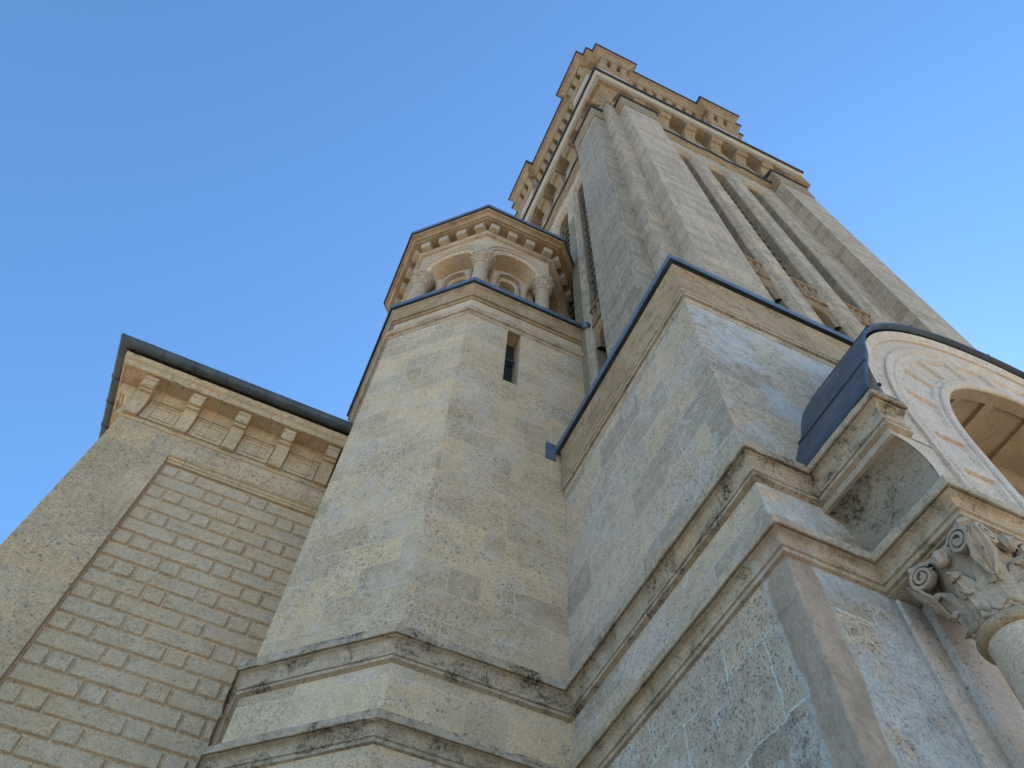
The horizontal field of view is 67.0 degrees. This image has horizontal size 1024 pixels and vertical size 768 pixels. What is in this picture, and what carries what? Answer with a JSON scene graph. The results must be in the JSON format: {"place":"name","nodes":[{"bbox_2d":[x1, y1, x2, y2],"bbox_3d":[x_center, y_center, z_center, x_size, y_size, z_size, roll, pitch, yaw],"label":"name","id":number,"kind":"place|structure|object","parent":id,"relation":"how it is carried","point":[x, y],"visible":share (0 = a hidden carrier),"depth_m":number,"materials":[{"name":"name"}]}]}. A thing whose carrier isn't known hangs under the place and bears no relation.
{"place":"outdoors","nodes":[
{"label":"outdoors","id":0,"kind":"place"},
{"bbox_2d":[0,333,353,767],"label":"church wing","id":1,"kind":"structure","parent":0,"point":[151,545],"depth_m":10.12,"materials":[{"name":"beige stone"}]},
{"bbox_2d":[0,0,1023,544],"label":"sky","id":2,"kind":"structure","parent":0,"point":[240,189],"materials":[{"name":"blue"}]},
{"label":"ground","id":3,"kind":"structure","parent":0,"visible":0},
{"bbox_2d":[195,204,590,767],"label":"stair turret","id":4,"kind":"object","parent":3,"relation":"on","point":[420,619],"visible":0.99,"depth_m":8.95,"materials":[{"name":"stone"}]},
{"bbox_2d":[503,345,514,382],"bbox_3d":[-0.106,-0.272,13.493,0.360,2.010,0.170,23,-62,-10],"label":"slit window","id":5,"kind":"structure","parent":4,"relation":"in","point":[508,365],"depth_m":13.63,"materials":[{"name":"glass"}]},
{"bbox_2d":[545,254,1023,767],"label":"tower base","id":6,"kind":"object","parent":3,"relation":"on","point":[731,604],"visible":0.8,"depth_m":6.31,"materials":[{"name":"stone"}]},
{"bbox_2d":[508,43,974,395],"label":"bell tower","id":7,"kind":"structure","parent":6,"relation":"on","point":[629,179],"depth_m":18.39,"materials":[{"name":"stone"}]},
{"bbox_2d":[562,226,574,319],"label":"window","id":8,"kind":"structure","parent":7,"relation":"in","point":[572,311],"depth_m":19.06,"materials":[{"name":"beige stone"}]},
{"bbox_2d":[581,194,606,360],"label":"window","id":9,"kind":"structure","parent":7,"relation":"in","point":[597,325],"depth_m":15.30,"materials":[{"name":"beige stone"}]},
{"bbox_2d":[744,255,781,300],"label":"window","id":10,"kind":"structure","parent":7,"relation":"in","point":[756,265],"depth_m":14.44,"materials":[{"name":"beige stone"}]},
{"bbox_2d":[719,182,841,329],"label":"window","id":11,"kind":"structure","parent":7,"relation":"in","point":[808,292],"depth_m":14.70,"materials":[{"name":"beige stone"}]},
{"bbox_2d":[759,202,874,326],"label":"window","id":12,"kind":"structure","parent":7,"relation":"in","point":[862,316],"depth_m":15.41,"materials":[{"name":"beige stone"}]},
{"bbox_2d":[796,323,1023,767],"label":"porch","id":13,"kind":"object","parent":3,"relation":"on","point":[926,510],"visible":1,"depth_m":5.65,"materials":[{"name":"stone"}]}
]}

